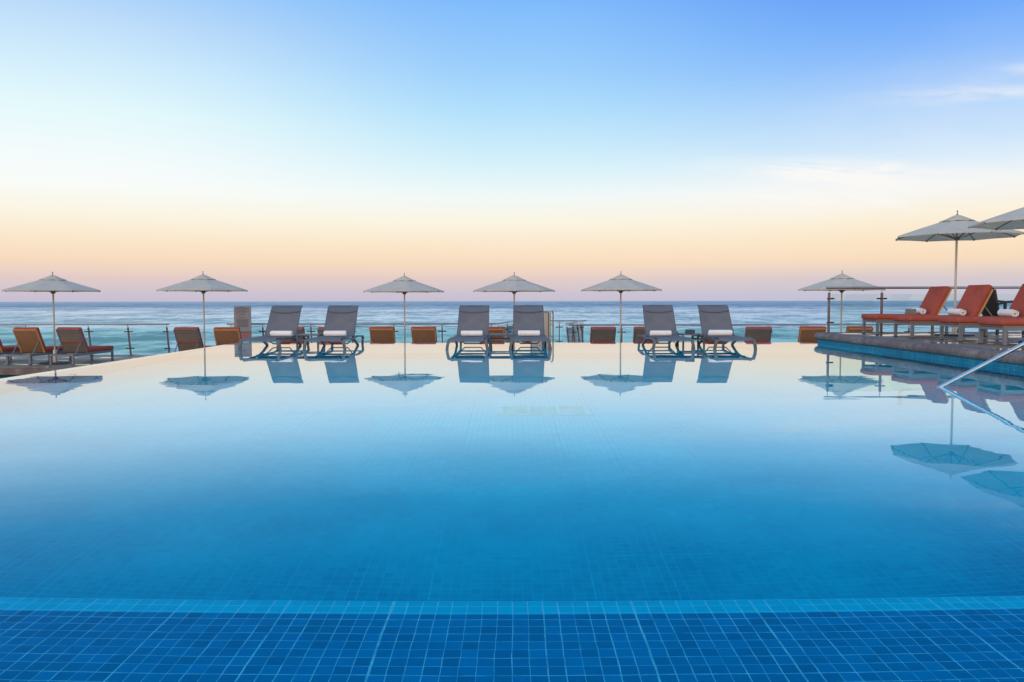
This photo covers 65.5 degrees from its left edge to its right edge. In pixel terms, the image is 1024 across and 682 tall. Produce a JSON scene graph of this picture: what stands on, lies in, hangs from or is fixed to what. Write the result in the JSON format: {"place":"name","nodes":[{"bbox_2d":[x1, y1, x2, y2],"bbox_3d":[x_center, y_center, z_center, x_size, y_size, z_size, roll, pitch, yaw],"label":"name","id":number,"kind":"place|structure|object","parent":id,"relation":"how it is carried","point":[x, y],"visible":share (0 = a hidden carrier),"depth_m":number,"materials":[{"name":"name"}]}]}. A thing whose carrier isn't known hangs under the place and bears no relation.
{"place":"outdoors","nodes":[
{"label":"outdoors","id":0,"kind":"place"},
{"bbox_2d":[0,375,20,377],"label":"catch channel","id":1,"kind":"object","parent":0,"point":[4,376],"depth_m":19.81,"materials":[{"name":"tile"}]},
{"bbox_2d":[0,355,152,367],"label":"terrace","id":2,"kind":"structure","parent":0,"point":[23,361],"depth_m":22.35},
{"bbox_2d":[0,340,20,359],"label":"sun lounger","id":3,"kind":"object","parent":2,"relation":"on","point":[4,350],"visible":0.73,"depth_m":21.60,"materials":[{"name":"red fabric"}]},
{"bbox_2d":[0,368,66,374],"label":"terrace coping","id":4,"kind":"object","parent":2,"relation":"attached to","point":[14,371],"visible":0.02,"depth_m":19.53,"materials":[{"name":"stone"}]},
{"bbox_2d":[6,327,71,365],"bbox_3d":[-12.745,0.099,21.520,0.664,0.980,1.820,0,3,3],"label":"sun lounger","id":5,"kind":"object","parent":2,"relation":"on","point":[30,342],"visible":0.89,"depth_m":21.03,"materials":[{"name":"orange wicker"}]},
{"bbox_2d":[2,272,100,364],"bbox_3d":[-12.221,-0.621,21.245,2.236,2.444,2.236,1,3,16],"label":"beach umbrella","id":6,"kind":"object","parent":2,"relation":"on","point":[52,284],"visible":1,"depth_m":20.85,"materials":[{"name":"fabric"}]},
{"bbox_2d":[49,327,113,364],"bbox_3d":[-11.595,0.098,21.520,0.664,0.980,1.820,0,3,5],"label":"sun lounger","id":7,"kind":"object","parent":2,"relation":"on","point":[73,343],"visible":1,"depth_m":21.05,"materials":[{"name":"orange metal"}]},
{"bbox_2d":[0,323,169,355],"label":"glass railing","id":8,"kind":"object","parent":2,"relation":"on","point":[128,333],"visible":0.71,"depth_m":24.12,"materials":[{"name":"metal"}]},
{"bbox_2d":[173,327,211,351],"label":"sun lounger","id":9,"kind":"object","parent":2,"relation":"on","point":[188,338],"visible":0.49,"depth_m":20.95,"materials":[{"name":"red fabric"}]},
{"bbox_2d":[157,271,247,347],"bbox_3d":[-8.101,-0.611,20.945,2.094,2.444,2.094,2,4,36],"label":"beach umbrella","id":10,"kind":"object","parent":2,"relation":"on","point":[203,283],"visible":0.87,"depth_m":20.44,"materials":[{"name":"fabric"}]},
{"bbox_2d":[213,327,241,345],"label":"sun lounger","id":11,"kind":"object","parent":2,"relation":"on","point":[226,335],"visible":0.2,"depth_m":20.81,"materials":[{"name":"red fabric"}]},
{"bbox_2d":[234,306,251,342],"bbox_3d":[-8.030,-0.285,23.774,0.510,1.510,0.052,0,3,0],"label":"text sign","id":12,"kind":"object","parent":2,"relation":"on","point":[242,317],"visible":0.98,"depth_m":23.73,"materials":[{"name":"grey metal"}]},
{"bbox_2d":[280,327,305,342],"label":"sun lounger","id":13,"kind":"object","parent":2,"relation":"on","point":[300,330],"visible":0.16,"depth_m":21.05,"materials":[{"name":"red fabric"}]},
{"bbox_2d":[317,327,341,342],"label":"sun lounger","id":14,"kind":"object","parent":2,"relation":"on","point":[320,330],"visible":0.09,"depth_m":20.83,"materials":[{"name":"red fabric"}]},
{"bbox_2d":[227,323,495,342],"bbox_3d":[-4.560,-0.054,24.259,8.160,1.001,0.255,0,3,0],"label":"glass railing","id":15,"kind":"object","parent":2,"relation":"on","point":[311,331],"visible":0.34,"depth_m":24.12,"materials":[{"name":"glass"}]},
{"bbox_2d":[369,327,395,342],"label":"sun lounger","id":16,"kind":"object","parent":2,"relation":"on","point":[382,334],"visible":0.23,"depth_m":21.06,"materials":[{"name":"red fabric"}]},
{"bbox_2d":[363,273,443,342],"bbox_3d":[-2.871,-0.617,21.296,2.002,2.407,2.002,0,3,5],"label":"beach umbrella","id":17,"kind":"object","parent":2,"relation":"on","point":[404,284],"visible":0.91,"depth_m":20.74,"materials":[{"name":"fabric"}]},
{"bbox_2d":[411,327,436,342],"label":"sun lounger","id":18,"kind":"object","parent":2,"relation":"on","point":[423,334],"visible":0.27,"depth_m":21.06,"materials":[{"name":"red fabric"}]},
{"bbox_2d":[480,327,504,342],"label":"sun lounger","id":19,"kind":"object","parent":2,"relation":"on","point":[496,329],"visible":0.12,"depth_m":20.93,"materials":[{"name":"red fabric"}]},
{"bbox_2d":[495,321,517,342],"bbox_3d":[-0.135,-0.162,26.336,0.157,0.986,4.074,0,3,10],"label":"glass railing","id":20,"kind":"object","parent":2,"relation":"on","point":[508,329],"visible":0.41,"depth_m":26.22,"materials":[{"name":"glass"}]},
{"bbox_2d":[473,272,554,342],"bbox_3d":[0.059,-0.619,21.145,2.012,2.420,2.012,1,3,19],"label":"beach umbrella","id":21,"kind":"object","parent":2,"relation":"on","point":[514,284],"visible":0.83,"depth_m":20.63,"materials":[{"name":"fabric"}]},
{"bbox_2d":[530,310,553,342],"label":"folded lounger","id":22,"kind":"object","parent":2,"relation":"on","point":[546,321],"visible":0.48,"depth_m":20.29,"materials":[{"name":"beige fabric"}]},
{"bbox_2d":[521,320,585,342],"bbox_3d":[1.445,-0.258,28.323,2.390,0.976,0.120,0,3,0],"label":"glass railing","id":23,"kind":"object","parent":2,"relation":"on","point":[559,327],"visible":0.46,"depth_m":28.29,"materials":[{"name":"metal"}]},
{"bbox_2d":[565,320,583,342],"bbox_3d":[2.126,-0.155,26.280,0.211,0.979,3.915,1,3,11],"label":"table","id":24,"kind":"object","parent":2,"relation":"on","point":[578,337],"visible":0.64,"depth_m":26.20,"materials":[{"name":"metal"}]},
{"bbox_2d":[590,327,615,342],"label":"sun lounger","id":25,"kind":"object","parent":2,"relation":"on","point":[602,334],"visible":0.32,"depth_m":20.81,"materials":[{"name":"red fabric"}]},
{"bbox_2d":[581,274,661,342],"bbox_3d":[2.919,-0.648,21.395,2.033,2.444,2.033,3,4,42],"label":"beach umbrella","id":26,"kind":"object","parent":2,"relation":"on","point":[620,283],"visible":0.88,"depth_m":20.89,"materials":[{"name":"fabric"}]},
{"bbox_2d":[633,327,657,342],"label":"sun lounger","id":27,"kind":"object","parent":2,"relation":"on","point":[637,331],"visible":0.17,"depth_m":20.88,"materials":[{"name":"red fabric"}]},
{"bbox_2d":[744,326,771,341],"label":"sun lounger","id":28,"kind":"object","parent":2,"relation":"on","point":[760,333],"visible":0.31,"depth_m":20.80,"materials":[{"name":"red fabric"}]},
{"bbox_2d":[568,324,958,342],"bbox_3d":[7.800,-0.051,24.305,12.160,0.954,0.165,0,3,0],"label":"glass railing","id":29,"kind":"object","parent":2,"relation":"on","point":[572,332],"visible":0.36,"depth_m":24.20,"materials":[{"name":"glass"}]},
{"bbox_2d":[798,326,825,342],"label":"sun lounger","id":30,"kind":"object","parent":2,"relation":"on","point":[806,333],"visible":0.24,"depth_m":20.91,"materials":[{"name":"orange fabric"}]},
{"bbox_2d":[798,270,885,331],"bbox_3d":[8.659,-0.633,20.945,2.033,2.444,2.033,-1,3,-15],"label":"beach umbrella","id":31,"kind":"object","parent":2,"relation":"on","point":[841,280],"visible":0.73,"depth_m":20.53,"materials":[{"name":"fabric"}]},
{"bbox_2d":[846,326,872,331],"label":"sun lounger","id":32,"kind":"object","parent":2,"relation":"on","point":[857,328],"visible":0.22,"depth_m":20.90,"materials":[{"name":"orange fabric"}]},
{"bbox_2d":[0,301,1021,354],"bbox_3d":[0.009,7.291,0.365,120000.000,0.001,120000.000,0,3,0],"label":"sea water","id":33,"kind":"structure","parent":0,"point":[148,339],"depth_m":389.14,"materials":[{"name":"blue liquid"}]},
{"bbox_2d":[0,342,1023,681],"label":"pool water","id":34,"kind":"structure","parent":0,"point":[572,512],"depth_m":3.34,"materials":[{"name":"blue liquid"}]},
{"bbox_2d":[0,0,1023,301],"label":"sky","id":35,"kind":"structure","parent":0,"point":[273,150],"materials":[{"name":"blue"}]},
{"bbox_2d":[818,339,1023,370],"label":"deck wall","id":36,"kind":"structure","parent":0,"point":[962,360],"depth_m":12.44,"materials":[{"name":"tile"}]},
{"bbox_2d":[814,332,1023,364],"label":"deck coping","id":37,"kind":"object","parent":36,"relation":"on","point":[1015,357],"visible":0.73,"depth_m":12.62,"materials":[{"name":"stone"}]},
{"bbox_2d":[825,286,1020,332],"bbox_3d":[10.229,-0.675,17.088,7.000,0.991,0.120,0,3,0],"label":"glass railing","id":38,"kind":"object","parent":37,"relation":"on","point":[881,298],"visible":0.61,"depth_m":17.05,"materials":[{"name":"metal"}]},
{"bbox_2d":[838,333,1023,351],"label":"deck","id":39,"kind":"structure","parent":36,"relation":"on","point":[992,341],"depth_m":14.45,"materials":[{"name":"stone"}]},
{"bbox_2d":[861,286,964,334],"bbox_3d":[8.209,-0.630,16.340,1.820,0.980,0.664,0,3,0],"label":"sun lounger","id":40,"kind":"object","parent":39,"relation":"on","point":[934,300],"visible":0.61,"depth_m":16.08,"materials":[{"name":"red fabric"}]},
{"bbox_2d":[905,309,915,313],"bbox_3d":[8.078,-0.599,16.152,0.200,0.108,0.202,1,3,22],"label":"folded card","id":41,"kind":"object","parent":40,"relation":"on","point":[910,311],"visible":1,"depth_m":16.09,"materials":[{"name":"grey paper"}]},
{"bbox_2d":[912,308,925,313],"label":"rolled towel","id":42,"kind":"object","parent":40,"relation":"on","point":[920,311],"visible":0.59,"depth_m":16.10,"materials":[{"name":"white fabric"}]},
{"bbox_2d":[893,285,1007,338],"bbox_3d":[8.130,-0.553,14.806,1.820,0.980,0.664,0,3,-1],"label":"sun lounger","id":43,"kind":"object","parent":39,"relation":"on","point":[974,300],"visible":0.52,"depth_m":14.58,"materials":[{"name":"red fabric"}]},
{"bbox_2d":[947,309,965,315],"bbox_3d":[8.254,-0.538,14.793,0.125,0.124,0.494,0,3,4],"label":"rolled towel","id":44,"kind":"object","parent":43,"relation":"on","point":[961,312],"visible":0.98,"depth_m":14.67,"materials":[{"name":"white fabric"}]},
{"bbox_2d":[895,210,1023,335],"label":"beach umbrella","id":45,"kind":"object","parent":39,"relation":"on","point":[955,228],"visible":0.86,"depth_m":15.49,"materials":[{"name":"fabric"}]},
{"bbox_2d":[938,284,1023,341],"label":"sun lounger","id":46,"kind":"object","parent":39,"relation":"on","point":[962,322],"visible":0.56,"depth_m":13.52,"materials":[{"name":"red fabric"}]},
{"bbox_2d":[997,309,1018,316],"bbox_3d":[8.414,-0.476,13.514,0.128,0.128,0.508,0,3,8],"label":"rolled towel","id":47,"kind":"object","parent":46,"relation":"on","point":[1008,312],"visible":1,"depth_m":13.40,"materials":[{"name":"white fabric"}]},
{"bbox_2d":[968,207,1023,342],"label":"beach umbrella","id":48,"kind":"object","parent":39,"relation":"on","point":[1013,219],"visible":1,"depth_m":13.50,"materials":[{"name":"fabric"}]},
{"bbox_2d":[977,318,1023,345],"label":"sun lounger","id":49,"kind":"object","parent":39,"relation":"on","point":[1004,325],"visible":0.99,"depth_m":12.02,"materials":[{"name":"red fabric"}]},
{"bbox_2d":[981,289,1023,334],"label":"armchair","id":50,"kind":"object","parent":39,"relation":"on","point":[992,305],"visible":0.48,"depth_m":16.15,"materials":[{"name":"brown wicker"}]},
{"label":"pool basin","id":51,"kind":"structure","parent":0,"visible":0},
{"bbox_2d":[238,305,309,349],"bbox_3d":[-4.676,-0.195,15.887,0.800,1.024,2.385,0,3,0],"label":"pool lounger","id":52,"kind":"object","parent":51,"relation":"on","point":[284,317],"visible":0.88,"depth_m":16.27,"materials":[{"name":"fabric"}]},
{"bbox_2d":[270,331,292,335],"bbox_3d":[-4.600,-0.148,15.897,0.442,0.111,0.111,0,3,5],"label":"rolled towel","id":53,"kind":"object","parent":52,"relation":"on","point":[281,333],"visible":1,"depth_m":15.85,"materials":[{"name":"white fabric"}]},
{"bbox_2d":[296,333,322,346],"bbox_3d":[-4.050,0.084,16.044,0.450,0.454,0.550,0,3,0],"label":"side table","id":54,"kind":"object","parent":51,"relation":"on","point":[304,338],"visible":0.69,"depth_m":15.77,"materials":[{"name":"metal"}]},
{"bbox_2d":[303,305,363,349],"bbox_3d":[-3.494,-0.196,15.887,0.800,1.024,2.385,0,3,-1],"label":"pool lounger","id":55,"kind":"object","parent":51,"relation":"on","point":[341,317],"visible":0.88,"depth_m":16.27,"materials":[{"name":"grey fabric"}]},
{"bbox_2d":[323,331,346,335],"bbox_3d":[-3.530,-0.149,15.897,0.442,0.111,0.111,0,3,-2],"label":"rolled towel","id":56,"kind":"object","parent":55,"relation":"on","point":[335,333],"visible":1,"depth_m":15.85,"materials":[{"name":"white fabric"}]},
{"bbox_2d":[446,305,491,349],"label":"pool lounger","id":57,"kind":"object","parent":51,"relation":"on","point":[473,317],"visible":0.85,"depth_m":16.28,"materials":[{"name":"grey fabric"}]},
{"bbox_2d":[461,331,482,335],"bbox_3d":[-0.800,-0.151,15.897,0.433,0.109,0.109,0,3,1],"label":"rolled towel","id":58,"kind":"object","parent":57,"relation":"on","point":[471,333],"visible":1,"depth_m":15.85,"materials":[{"name":"white fabric"}]},
{"bbox_2d":[489,333,511,346],"bbox_3d":[-0.235,0.079,16.044,0.450,0.454,0.550,0,3,0],"label":"side table","id":59,"kind":"object","parent":51,"relation":"on","point":[490,338],"visible":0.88,"depth_m":15.77,"materials":[{"name":"metal"}]},
{"bbox_2d":[509,305,551,349],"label":"pool lounger","id":60,"kind":"object","parent":51,"relation":"on","point":[528,317],"visible":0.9,"depth_m":16.29,"materials":[{"name":"grey fabric"}]},
{"bbox_2d":[518,330,539,335],"bbox_3d":[0.340,-0.154,15.897,0.442,0.111,0.111,0,3,-1],"label":"rolled towel","id":61,"kind":"object","parent":60,"relation":"on","point":[528,332],"visible":1,"depth_m":15.85,"materials":[{"name":"white fabric"}]},
{"bbox_2d":[637,305,694,349],"bbox_3d":[3.014,-0.205,15.887,0.800,1.024,2.385,0,3,1],"label":"pool lounger","id":62,"kind":"object","parent":51,"relation":"on","point":[659,317],"visible":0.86,"depth_m":16.27,"materials":[{"name":"grey fabric"}]},
{"bbox_2d":[650,331,671,335],"bbox_3d":[2.970,-0.155,15.897,0.424,0.107,0.107,0,3,-1],"label":"rolled towel","id":63,"kind":"object","parent":62,"relation":"on","point":[660,333],"visible":1,"depth_m":15.85,"materials":[{"name":"white fabric"}]},
{"bbox_2d":[677,333,704,345],"bbox_3d":[3.600,0.074,16.044,0.450,0.454,0.550,0,3,0],"label":"side table","id":64,"kind":"object","parent":51,"relation":"on","point":[697,338],"visible":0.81,"depth_m":15.78,"materials":[{"name":"metal"}]},
{"bbox_2d":[685,330,694,332],"bbox_3d":[3.580,-0.192,16.014,0.185,0.077,0.075,0,3,0],"label":"menu card","id":65,"kind":"object","parent":64,"relation":"on","point":[689,331],"visible":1,"depth_m":15.98,"materials":[{"name":"grey paper"}]},
{"bbox_2d":[691,305,756,349],"bbox_3d":[4.160,-0.206,15.887,0.800,1.024,2.385,0,3,2],"label":"pool lounger","id":66,"kind":"object","parent":51,"relation":"on","point":[714,317],"visible":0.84,"depth_m":16.28,"materials":[{"name":"grey fabric"}]},
{"bbox_2d":[708,330,731,335],"bbox_3d":[4.160,-0.162,15.898,0.468,0.118,0.118,0,3,-1],"label":"rolled towel","id":67,"kind":"object","parent":66,"relation":"on","point":[719,332],"visible":1,"depth_m":15.85,"materials":[{"name":"white fabric"}]},
{"bbox_2d":[937,342,1023,386],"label":"pool handrail","id":68,"kind":"object","parent":51,"relation":"attached to","point":[982,365],"visible":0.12,"depth_m":8.27,"materials":[{"name":"silver metal"}]}
]}

